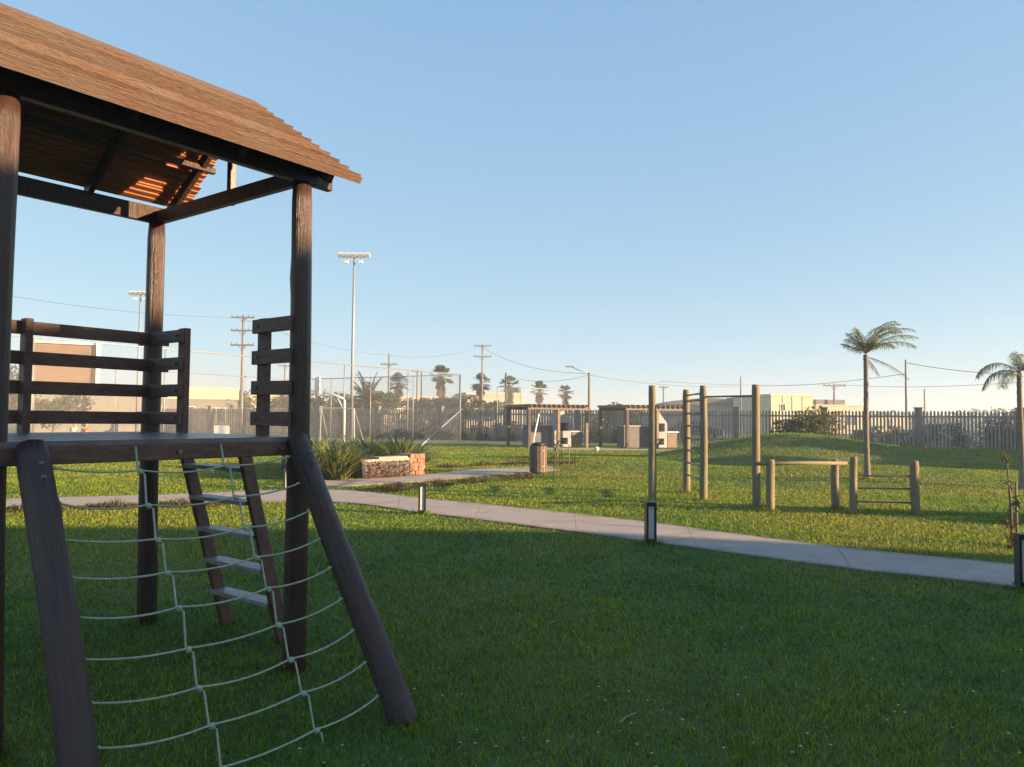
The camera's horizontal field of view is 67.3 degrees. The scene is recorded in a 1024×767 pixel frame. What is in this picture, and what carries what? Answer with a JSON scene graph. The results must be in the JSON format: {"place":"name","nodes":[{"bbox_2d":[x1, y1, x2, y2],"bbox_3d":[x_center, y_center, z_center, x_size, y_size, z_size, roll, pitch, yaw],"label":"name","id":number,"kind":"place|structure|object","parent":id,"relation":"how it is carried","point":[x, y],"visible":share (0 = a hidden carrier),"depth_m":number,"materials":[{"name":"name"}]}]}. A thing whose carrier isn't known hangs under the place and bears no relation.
{"place":"outdoors","nodes":[
{"label":"outdoors","id":0,"kind":"place"},
{"bbox_2d":[310,438,445,443],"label":"court floor","id":1,"kind":"structure","parent":0,"point":[348,440],"depth_m":48.25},
{"bbox_2d":[214,425,228,433],"bbox_3d":[-17.722,2.872,46.912,0.920,0.620,0.050,0,-3,0],"label":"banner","id":2,"kind":"object","parent":1,"relation":"on","point":[219,428],"visible":0.64,"depth_m":46.89,"materials":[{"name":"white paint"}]},
{"bbox_2d":[311,377,345,441],"bbox_3d":[-10.908,1.539,44.809,2.118,3.819,1.133,0,-3,18],"label":"basketball hoop","id":3,"kind":"object","parent":1,"relation":"on","point":[317,384],"visible":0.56,"depth_m":44.94,"materials":[{"name":"white paint"}]},
{"bbox_2d":[319,407,363,441],"bbox_3d":[-9.752,2.420,44.167,2.552,2.049,1.119,1,-3,-11],"label":"football goal","id":4,"kind":"object","parent":1,"relation":"on","point":[321,413],"visible":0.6,"depth_m":43.77,"materials":[{"name":"metal"}]},
{"bbox_2d":[338,252,369,438],"bbox_3d":[-10.393,-2.443,50.071,2.090,12.260,0.396,0,-3,0],"label":"floodlight pole","id":5,"kind":"object","parent":1,"relation":"on","point":[353,255],"visible":0.95,"depth_m":50.16,"materials":[{"name":"metal"}]},
{"bbox_2d":[325,466,559,486],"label":"path","id":6,"kind":"structure","parent":0,"point":[458,474],"depth_m":19.21,"materials":[{"name":"concrete"}]},
{"bbox_2d":[6,489,1017,588],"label":"path","id":7,"kind":"structure","parent":0,"point":[936,567],"depth_m":9.69,"materials":[{"name":"concrete"}]},
{"bbox_2d":[1013,532,1023,589],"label":"bollard light","id":8,"kind":"object","parent":7,"relation":"on","point":[1018,540],"visible":0.8,"depth_m":6.89,"materials":[{"name":"black paint"}]},
{"bbox_2d":[0,0,1023,422],"label":"sky","id":9,"kind":"structure","parent":0,"point":[711,193],"materials":[{"name":"blue"}]},
{"bbox_2d":[0,419,1023,766],"bbox_3d":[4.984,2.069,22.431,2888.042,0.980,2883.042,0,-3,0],"label":"ground","id":10,"kind":"structure","parent":0,"point":[647,669],"depth_m":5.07,"materials":[{"name":"plant"}]},
{"bbox_2d":[9,365,18,432],"bbox_3d":[-38.956,1.044,62.593,7.262,6.223,5.598,0,-3,0],"label":"tree","id":11,"kind":"object","parent":10,"relation":"on","point":[11,374],"visible":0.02,"depth_m":61.61,"materials":[{"name":"green plant"}]},
{"bbox_2d":[8,379,41,426],"bbox_3d":[-33.272,1.577,49.872,4.349,4.073,5.847,3,-3,-39],"label":"tree","id":12,"kind":"object","parent":10,"relation":"on","point":[13,401],"visible":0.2,"depth_m":49.15,"materials":[{"name":"green plant"}]},
{"bbox_2d":[32,395,94,431],"bbox_3d":[-33.401,2.141,56.219,5.550,3.519,5.086,3,-3,-42],"label":"tree","id":13,"kind":"object","parent":10,"relation":"on","point":[37,406],"visible":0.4,"depth_m":55.62,"materials":[{"name":"green plant"}]},
{"bbox_2d":[34,340,161,431],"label":"house","id":14,"kind":"structure","parent":10,"relation":"on","point":[56,346],"depth_m":61.00,"materials":[{"name":"white paint"}]},
{"bbox_2d":[6,496,237,513],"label":"border plants","id":15,"kind":"object","parent":10,"relation":"on","point":[118,504],"visible":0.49,"depth_m":12.54,"materials":[{"name":"green plant"}]},
{"bbox_2d":[128,291,145,430],"bbox_3d":[-29.216,-1.632,60.037,1.716,11.249,0.396,0,-3,0],"label":"floodlight pole","id":16,"kind":"object","parent":10,"relation":"on","point":[135,293],"visible":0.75,"depth_m":60.14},
{"bbox_2d":[9,365,288,434],"bbox_3d":[-26.661,0.973,39.039,0.065,4.279,39.978,-1,-3,33],"label":"chain link fence","id":17,"kind":"object","parent":10,"relation":"on","point":[115,397],"visible":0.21,"depth_m":48.70,"materials":[{"name":"grey"}]},
{"bbox_2d":[162,387,238,432],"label":"house","id":18,"kind":"structure","parent":10,"relation":"on","point":[194,392],"depth_m":69.31,"materials":[{"name":"white paint"}]},
{"bbox_2d":[0,3,418,766],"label":"play tower","id":19,"kind":"structure","parent":10,"relation":"on","point":[90,115],"depth_m":4.45,"materials":[{"name":"wood"}]},
{"bbox_2d":[8,334,460,443],"bbox_3d":[-14.019,0.706,30.970,0.065,4.279,40.058,-1,-3,33],"label":"chain link fence","id":20,"kind":"object","parent":10,"relation":"on","point":[165,375],"visible":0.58,"depth_m":34.16,"materials":[{"name":"grey"}]},
{"bbox_2d":[222,390,255,416],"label":"tree","id":21,"kind":"object","parent":10,"relation":"on","point":[247,397],"visible":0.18,"depth_m":71.75,"materials":[{"name":"green plant"}]},
{"bbox_2d":[230,314,254,416],"bbox_3d":[-21.799,-0.678,62.082,1.900,9.845,0.290,0,-3,0],"label":"utility pole","id":22,"kind":"object","parent":10,"relation":"on","point":[242,345],"visible":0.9,"depth_m":62.08,"materials":[{"name":"wood"}]},
{"bbox_2d":[14,296,237,317],"bbox_3d":[-29.263,-5.733,56.309,18.879,0.760,0.025,3,-3,-39],"label":"cable","id":23,"kind":"object","parent":22,"relation":"attached to","point":[126,311],"visible":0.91,"depth_m":56.54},
{"bbox_2d":[270,395,288,411],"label":"tree","id":24,"kind":"object","parent":10,"relation":"on","point":[280,399],"visible":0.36,"depth_m":72.95,"materials":[{"name":"green plant"}]},
{"bbox_2d":[256,441,359,469],"bbox_3d":[-4.630,1.798,18.325,2.729,0.999,2.365,0,-3,0],"label":"spiky plant","id":25,"kind":"object","parent":10,"relation":"on","point":[325,457],"visible":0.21,"depth_m":17.90,"materials":[{"name":"green plant"}]},
{"bbox_2d":[283,447,359,479],"bbox_3d":[-4.450,1.900,18.379,1.911,0.802,2.233,0,-3,9],"label":"spiky plant","id":26,"kind":"object","parent":10,"relation":"on","point":[325,474],"visible":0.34,"depth_m":18.06,"materials":[{"name":"green plant"}]},
{"bbox_2d":[310,389,349,421],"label":"tree","id":27,"kind":"object","parent":10,"relation":"on","point":[319,399],"visible":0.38,"depth_m":76.95,"materials":[{"name":"green plant"}]},
{"bbox_2d":[312,444,369,467],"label":"spiky plant","id":28,"kind":"object","parent":10,"relation":"on","point":[341,455],"visible":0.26,"depth_m":18.26,"materials":[{"name":"green plant"}]},
{"bbox_2d":[321,445,370,465],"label":"spiky plant","id":29,"kind":"object","parent":10,"relation":"on","point":[346,453],"visible":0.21,"depth_m":18.46,"materials":[{"name":"green plant"}]},
{"bbox_2d":[313,442,383,479],"bbox_3d":[-4.072,1.816,18.099,2.198,0.949,2.102,2,-3,-23],"label":"spiky plant","id":30,"kind":"object","parent":10,"relation":"on","point":[333,474],"visible":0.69,"depth_m":17.91,"materials":[{"name":"green plant"}]},
{"bbox_2d":[310,409,386,436],"bbox_3d":[-12.410,3.020,58.422,8.016,2.405,2.755,0,-3,20],"label":"shrub","id":31,"kind":"object","parent":10,"relation":"on","point":[346,423],"visible":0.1,"depth_m":58.36,"materials":[{"name":"green plant"}]},
{"bbox_2d":[321,449,380,479],"bbox_3d":[-4.027,1.923,18.196,2.181,0.745,1.874,1,-3,-7],"label":"spiky plant","id":32,"kind":"object","parent":10,"relation":"on","point":[341,474],"visible":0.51,"depth_m":17.96,"materials":[{"name":"green plant"}]},
{"bbox_2d":[328,435,374,452],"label":"spiky plant","id":33,"kind":"object","parent":10,"relation":"on","point":[355,441],"visible":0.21,"depth_m":22.13,"materials":[{"name":"green plant"}]},
{"bbox_2d":[320,442,382,463],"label":"spiky plant","id":34,"kind":"object","parent":10,"relation":"on","point":[334,448],"visible":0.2,"depth_m":18.71,"materials":[{"name":"green plant"}]},
{"bbox_2d":[338,371,396,424],"bbox_3d":[-11.908,1.673,62.948,4.773,5.348,4.888,0,-3,0],"label":"date palm","id":35,"kind":"object","parent":10,"relation":"on","point":[367,400],"visible":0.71,"depth_m":62.22,"materials":[{"name":"green plant"}]},
{"bbox_2d":[342,433,409,451],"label":"spiky plant","id":36,"kind":"object","parent":10,"relation":"on","point":[363,444],"visible":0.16,"depth_m":21.93,"materials":[{"name":"green plant"}]},
{"bbox_2d":[361,440,393,455],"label":"spiky plant","id":37,"kind":"object","parent":10,"relation":"on","point":[376,448],"visible":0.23,"depth_m":21.09,"materials":[{"name":"green plant"}]},
{"bbox_2d":[310,374,459,441],"bbox_3d":[-9.557,1.689,51.849,14.978,4.279,0.065,-1,-3,33],"label":"chain link fence","id":38,"kind":"object","parent":10,"relation":"on","point":[370,386],"visible":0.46,"depth_m":50.79,"materials":[{"name":"grey"}]},
{"bbox_2d":[350,453,425,478],"bbox_3d":[-3.169,2.088,19.569,0.580,0.553,2.214,-2,-3,37],"label":"stone planter bench","id":39,"kind":"object","parent":10,"relation":"on","point":[419,464],"visible":0.7,"depth_m":19.43,"materials":[{"name":"stone"}]},
{"bbox_2d":[381,354,396,409],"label":"utility pole","id":40,"kind":"object","parent":10,"relation":"on","point":[388,364],"visible":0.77,"depth_m":84.04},
{"bbox_2d":[363,459,415,478],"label":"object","id":41,"kind":"object","parent":10,"relation":"on","point":[409,472],"visible":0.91,"depth_m":19.02,"materials":[{"name":"brown stone"}]},
{"bbox_2d":[382,390,401,415],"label":"tree","id":42,"kind":"object","parent":10,"relation":"on","point":[389,400],"visible":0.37,"depth_m":82.07,"materials":[{"name":"green plant"}]},
{"bbox_2d":[365,437,422,455],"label":"spiky plant","id":43,"kind":"object","parent":10,"relation":"on","point":[394,450],"visible":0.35,"depth_m":20.55,"materials":[{"name":"green plant"}]},
{"bbox_2d":[387,372,408,406],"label":"fan palm","id":44,"kind":"object","parent":10,"relation":"on","point":[397,387],"visible":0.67,"depth_m":99.83,"materials":[{"name":"green plant"}]},
{"bbox_2d":[369,436,428,455],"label":"spiky plant","id":45,"kind":"object","parent":10,"relation":"on","point":[390,452],"visible":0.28,"depth_m":20.65,"materials":[{"name":"green plant"}]},
{"bbox_2d":[358,428,452,439],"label":"hedge","id":46,"kind":"object","parent":10,"relation":"on","point":[400,436],"visible":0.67,"depth_m":52.97,"materials":[{"name":"green plant"}]},
{"bbox_2d":[396,397,438,418],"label":"tree","id":47,"kind":"object","parent":10,"relation":"on","point":[427,405],"visible":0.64,"depth_m":90.00,"materials":[{"name":"green plant"}]},
{"bbox_2d":[399,445,441,465],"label":"spiky plant","id":48,"kind":"object","parent":10,"relation":"on","point":[427,459],"visible":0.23,"depth_m":21.60,"materials":[{"name":"green plant"}]},
{"bbox_2d":[418,482,425,514],"bbox_3d":[-1.396,1.787,11.931,0.110,0.490,0.110,1,-3,-12],"label":"bollard light","id":49,"kind":"object","parent":10,"relation":"on","point":[421,496],"visible":0.9,"depth_m":11.89,"materials":[{"name":"black paint"}]},
{"bbox_2d":[409,418,464,439],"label":"shrub","id":50,"kind":"object","parent":10,"relation":"on","point":[433,427],"visible":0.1,"depth_m":54.47,"materials":[{"name":"green plant"}]},
{"bbox_2d":[420,410,460,445],"bbox_3d":[-4.003,2.487,43.881,0.090,2.037,7.684,0,-3,12],"label":"brace pole","id":51,"kind":"object","parent":10,"relation":"on","point":[433,434],"visible":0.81,"depth_m":43.62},
{"bbox_2d":[429,364,452,398],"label":"fan palm","id":52,"kind":"object","parent":10,"relation":"on","point":[440,368],"visible":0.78,"depth_m":94.83,"materials":[{"name":"green plant"}]},
{"bbox_2d":[347,471,545,492],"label":"border plants","id":53,"kind":"object","parent":10,"relation":"on","point":[389,487],"visible":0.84,"depth_m":17.03,"materials":[{"name":"green plant"}]},
{"bbox_2d":[431,396,466,429],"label":"tree","id":54,"kind":"object","parent":10,"relation":"on","point":[443,399],"visible":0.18,"depth_m":91.64,"materials":[{"name":"green plant"}]},
{"bbox_2d":[390,396,524,426],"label":"warehouse","id":55,"kind":"structure","parent":10,"relation":"on","point":[430,397],"depth_m":127.17,"materials":[{"name":"white paint"}]},
{"bbox_2d":[444,394,489,421],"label":"tree","id":56,"kind":"object","parent":10,"relation":"on","point":[476,403],"visible":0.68,"depth_m":87.55,"materials":[{"name":"green plant"}]},
{"bbox_2d":[438,430,519,440],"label":"hedge","id":57,"kind":"object","parent":10,"relation":"on","point":[479,436],"visible":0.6,"depth_m":51.30,"materials":[{"name":"green plant"}]},
{"bbox_2d":[471,373,490,424],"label":"fan palm","id":58,"kind":"object","parent":10,"relation":"on","point":[477,388],"visible":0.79,"depth_m":99.87,"materials":[{"name":"green plant"}]},
{"bbox_2d":[474,344,490,409],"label":"utility pole","id":59,"kind":"object","parent":10,"relation":"on","point":[482,348],"visible":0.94,"depth_m":92.09,"materials":[{"name":"wood"}]},
{"bbox_2d":[454,392,523,427],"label":"warehouse","id":60,"kind":"structure","parent":10,"relation":"on","point":[490,396],"depth_m":118.07,"materials":[{"name":"white paint"}]},
{"bbox_2d":[483,399,504,427],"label":"tree","id":61,"kind":"object","parent":10,"relation":"on","point":[491,406],"visible":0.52,"depth_m":97.07,"materials":[{"name":"green plant"}]},
{"bbox_2d":[469,421,519,440],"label":"shrub","id":62,"kind":"object","parent":10,"relation":"on","point":[499,430],"visible":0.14,"depth_m":52.79,"materials":[{"name":"green plant"}]},
{"bbox_2d":[431,458,582,467],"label":"border plants","id":63,"kind":"object","parent":10,"relation":"on","point":[481,463],"visible":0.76,"depth_m":24.08,"materials":[{"name":"green plant"}]},
{"bbox_2d":[499,375,518,404],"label":"fan palm","id":64,"kind":"object","parent":10,"relation":"on","point":[509,390],"visible":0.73,"depth_m":99.81,"materials":[{"name":"green plant"}]},
{"bbox_2d":[7,468,1023,766],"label":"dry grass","id":65,"kind":"structure","parent":10,"relation":"on","point":[595,626],"depth_m":5.14,"materials":[{"name":"plant"}]},
{"bbox_2d":[497,387,563,424],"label":"chain link fence","id":66,"kind":"object","parent":10,"relation":"on","point":[526,396],"visible":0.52,"depth_m":67.35,"materials":[{"name":"grey"}]},
{"bbox_2d":[521,425,552,446],"bbox_3d":[1.381,2.774,40.784,1.600,1.180,0.800,2,-3,-24],"label":"counter","id":67,"kind":"object","parent":10,"relation":"on","point":[543,434],"visible":0.79,"depth_m":40.53,"materials":[{"name":"concrete"}]},
{"bbox_2d":[529,442,546,472],"bbox_3d":[0.710,1.999,20.851,0.468,0.810,0.468,0,-3,0],"label":"litter bin","id":68,"kind":"object","parent":10,"relation":"on","point":[538,457],"visible":1,"depth_m":20.66,"materials":[{"name":"brown wood"}]},
{"bbox_2d":[530,380,548,421],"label":"fan palm","id":69,"kind":"object","parent":10,"relation":"on","point":[538,394],"visible":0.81,"depth_m":104.79,"materials":[{"name":"green plant"}]},
{"bbox_2d":[506,404,589,447],"bbox_3d":[1.837,2.261,40.440,3.460,2.280,3.200,2,-3,-24],"label":"pergola","id":70,"kind":"object","parent":10,"relation":"on","point":[530,407],"visible":0.88,"depth_m":39.34,"materials":[{"name":"brown wood"}]},
{"bbox_2d":[550,435,561,477],"bbox_3d":[1.093,1.828,19.345,0.302,1.181,0.293,0,-3,0],"label":"sapling","id":71,"kind":"object","parent":10,"relation":"on","point":[555,449],"visible":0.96,"depth_m":19.33,"materials":[{"name":"green plant"}]},
{"bbox_2d":[551,434,569,468],"bbox_3d":[1.379,1.966,22.079,0.557,1.059,0.269,0,-3,0],"label":"sapling","id":72,"kind":"object","parent":10,"relation":"on","point":[563,453],"visible":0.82,"depth_m":22.08,"materials":[{"name":"green plant"}]},
{"bbox_2d":[547,410,583,446],"bbox_3d":[2.866,2.396,41.235,1.750,2.000,0.840,2,-3,-24],"label":"barbecue","id":73,"kind":"object","parent":10,"relation":"on","point":[568,436],"visible":0.71,"depth_m":40.94,"materials":[{"name":"white paint"}]},
{"bbox_2d":[557,385,573,412],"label":"fan palm","id":74,"kind":"object","parent":10,"relation":"on","point":[565,397],"visible":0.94,"depth_m":109.71,"materials":[{"name":"green plant"}]},
{"bbox_2d":[566,366,590,432],"bbox_3d":[5.163,1.498,59.996,1.970,5.732,0.260,0,-3,0],"label":"street lamp","id":75,"kind":"object","parent":10,"relation":"on","point":[589,400],"visible":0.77,"depth_m":59.96,"materials":[{"name":"metal"}]},
{"bbox_2d":[160,406,1023,449],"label":"picket fence","id":76,"kind":"object","parent":10,"relation":"on","point":[918,416],"visible":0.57,"depth_m":48.48,"materials":[{"name":"metal"}]},
{"bbox_2d":[588,426,616,442],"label":"hedge","id":77,"kind":"object","parent":10,"relation":"on","point":[614,440],"visible":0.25,"depth_m":48.60,"materials":[{"name":"green plant"}]},
{"bbox_2d":[583,409,646,441],"bbox_3d":[6.818,2.841,50.102,5.443,2.322,2.632,0,-3,20],"label":"shrub","id":78,"kind":"object","parent":10,"relation":"on","point":[608,423],"visible":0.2,"depth_m":50.13,"materials":[{"name":"green plant"}]},
{"bbox_2d":[603,402,640,428],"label":"tree","id":79,"kind":"object","parent":10,"relation":"on","point":[622,413],"visible":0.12,"depth_m":73.43,"materials":[{"name":"green plant"}]},
{"bbox_2d":[616,425,647,447],"bbox_3d":[6.403,2.813,40.775,1.600,1.180,0.800,2,-3,-24],"label":"counter","id":80,"kind":"object","parent":10,"relation":"on","point":[638,435],"visible":0.75,"depth_m":40.49,"materials":[{"name":"concrete"}]},
{"bbox_2d":[597,405,682,448],"bbox_3d":[6.881,2.301,40.440,3.760,2.280,3.200,2,-3,-24],"label":"pergola","id":81,"kind":"object","parent":10,"relation":"on","point":[626,408],"visible":0.7,"depth_m":39.24,"materials":[{"name":"brown wood"}]},
{"bbox_2d":[644,501,656,543],"bbox_3d":[1.667,1.680,9.254,0.120,0.510,0.120,1,-3,-4],"label":"bollard light","id":82,"kind":"object","parent":10,"relation":"on","point":[650,520],"visible":0.9,"depth_m":9.21,"materials":[{"name":"black paint"}]},
{"bbox_2d":[298,521,1021,766],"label":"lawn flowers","id":83,"kind":"object","parent":10,"relation":"on","point":[659,692],"visible":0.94,"depth_m":4.02,"materials":[{"name":"plant"}]},
{"bbox_2d":[643,411,678,447],"bbox_3d":[7.984,2.437,41.268,1.750,2.000,0.840,2,-3,-24],"label":"barbecue","id":84,"kind":"object","parent":10,"relation":"on","point":[667,438],"visible":0.43,"depth_m":41.06,"materials":[{"name":"white paint"}]},
{"bbox_2d":[312,406,1014,427],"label":"trees","id":85,"kind":"object","parent":10,"relation":"on","point":[997,410],"visible":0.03,"depth_m":206.79,"materials":[{"name":"green plant"}]},
{"bbox_2d":[656,398,733,431],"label":"shed","id":86,"kind":"structure","parent":10,"relation":"on","point":[717,404],"depth_m":95.90,"materials":[{"name":"metal"}]},
{"bbox_2d":[669,421,723,440],"bbox_3d":[13.529,3.489,57.119,4.220,1.415,1.744,0,-3,20],"label":"parked car","id":87,"kind":"object","parent":10,"relation":"on","point":[696,430],"visible":0.2,"depth_m":56.34,"materials":[{"name":"blue metal"}]},
{"bbox_2d":[648,384,760,506],"bbox_3d":[3.690,1.177,14.704,1.949,2.240,2.176,0,-3,16],"label":"exercise frame","id":88,"kind":"object","parent":10,"relation":"on","point":[703,466],"visible":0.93,"depth_m":13.97,"materials":[{"name":"brown wood"}]},
{"bbox_2d":[733,394,813,433],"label":"warehouse","id":89,"kind":"structure","parent":10,"relation":"on","point":[785,402],"depth_m":86.20,"materials":[{"name":"white paint"}]},
{"bbox_2d":[768,409,829,434],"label":"shrub","id":90,"kind":"object","parent":10,"relation":"on","point":[785,427],"visible":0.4,"depth_m":37.22,"materials":[{"name":"green plant"}]},
{"bbox_2d":[755,459,847,511],"bbox_3d":[4.855,1.742,12.829,1.782,0.960,0.181,1,-3,-20],"label":"push up bar","id":91,"kind":"object","parent":10,"relation":"on","point":[770,464],"visible":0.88,"depth_m":12.77,"materials":[{"name":"brown wood"}]},
{"bbox_2d":[796,405,852,437],"bbox_3d":[14.629,2.172,36.582,3.024,2.324,2.179,0,-3,0],"label":"shrub","id":92,"kind":"object","parent":10,"relation":"on","point":[815,427],"visible":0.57,"depth_m":36.39,"materials":[{"name":"green plant"}]},
{"bbox_2d":[823,384,845,404],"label":"utility pole","id":93,"kind":"object","parent":10,"relation":"on","point":[834,385],"visible":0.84,"depth_m":89.95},
{"bbox_2d":[835,382,1016,386],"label":"cable","id":94,"kind":"object","parent":93,"relation":"attached to","point":[925,386],"visible":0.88,"depth_m":74.85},
{"bbox_2d":[813,399,862,433],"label":"warehouse","id":95,"kind":"structure","parent":10,"relation":"on","point":[839,405],"depth_m":90.21,"materials":[{"name":"white paint"}]},
{"bbox_2d":[840,321,918,479],"bbox_3d":[8.755,0.448,18.271,1.882,3.793,1.480,0,-3,0],"label":"palm tree","id":96,"kind":"object","parent":10,"relation":"on","point":[869,344],"visible":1,"depth_m":18.15,"materials":[{"name":"plant"}]},
{"bbox_2d":[849,457,920,514],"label":"bars","id":97,"kind":"object","parent":10,"relation":"on","point":[914,493],"visible":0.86,"depth_m":12.37,"materials":[{"name":"brown wood"}]},
{"bbox_2d":[850,425,925,445],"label":"shrub","id":98,"kind":"object","parent":10,"relation":"on","point":[886,435],"visible":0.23,"depth_m":44.92,"materials":[{"name":"green plant"}]},
{"bbox_2d":[871,417,904,431],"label":"house","id":99,"kind":"structure","parent":10,"relation":"on","point":[889,422],"depth_m":111.72,"materials":[{"name":"white paint"}]},
{"bbox_2d":[905,360,907,445],"bbox_3d":[23.596,1.222,46.000,0.143,5.303,0.150,0,-3,0],"label":"utility pole","id":100,"kind":"object","parent":10,"relation":"on","point":[906,408],"visible":0.67,"depth_m":45.99,"materials":[{"name":"wood"}]},
{"bbox_2d":[904,423,977,444],"bbox_3d":[28.708,3.357,51.609,4.220,1.415,1.744,0,-3,20],"label":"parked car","id":101,"kind":"object","parent":10,"relation":"on","point":[947,431],"visible":0.08,"depth_m":50.78,"materials":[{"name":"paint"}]},
{"bbox_2d":[922,423,1013,448],"bbox_3d":[26.247,2.975,43.595,6.114,1.704,2.372,0,-3,20],"label":"shrub","id":102,"kind":"object","parent":10,"relation":"on","point":[962,435],"visible":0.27,"depth_m":43.84,"materials":[{"name":"green plant"}]},
{"bbox_2d":[974,411,1015,448],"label":"shrub","id":103,"kind":"object","parent":10,"relation":"on","point":[997,431],"visible":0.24,"depth_m":42.92,"materials":[{"name":"green plant"}]},
{"bbox_2d":[975,351,1023,489],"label":"palm tree","id":104,"kind":"object","parent":10,"relation":"on","point":[1019,384],"visible":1,"depth_m":16.95,"materials":[{"name":"plant"}]},
{"bbox_2d":[1002,519,1017,548],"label":"red leaf plant","id":105,"kind":"object","parent":10,"relation":"on","point":[1011,532],"visible":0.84,"depth_m":9.11,"materials":[{"name":"plant"}]},
{"bbox_2d":[998,451,1022,544],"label":"sapling","id":106,"kind":"object","parent":10,"relation":"on","point":[1015,502],"visible":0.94,"depth_m":9.37,"materials":[{"name":"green plant"}]},
{"bbox_2d":[547,448,675,450],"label":"path","id":107,"kind":"structure","parent":0,"point":[606,449],"depth_m":37.64,"materials":[{"name":"concrete"}]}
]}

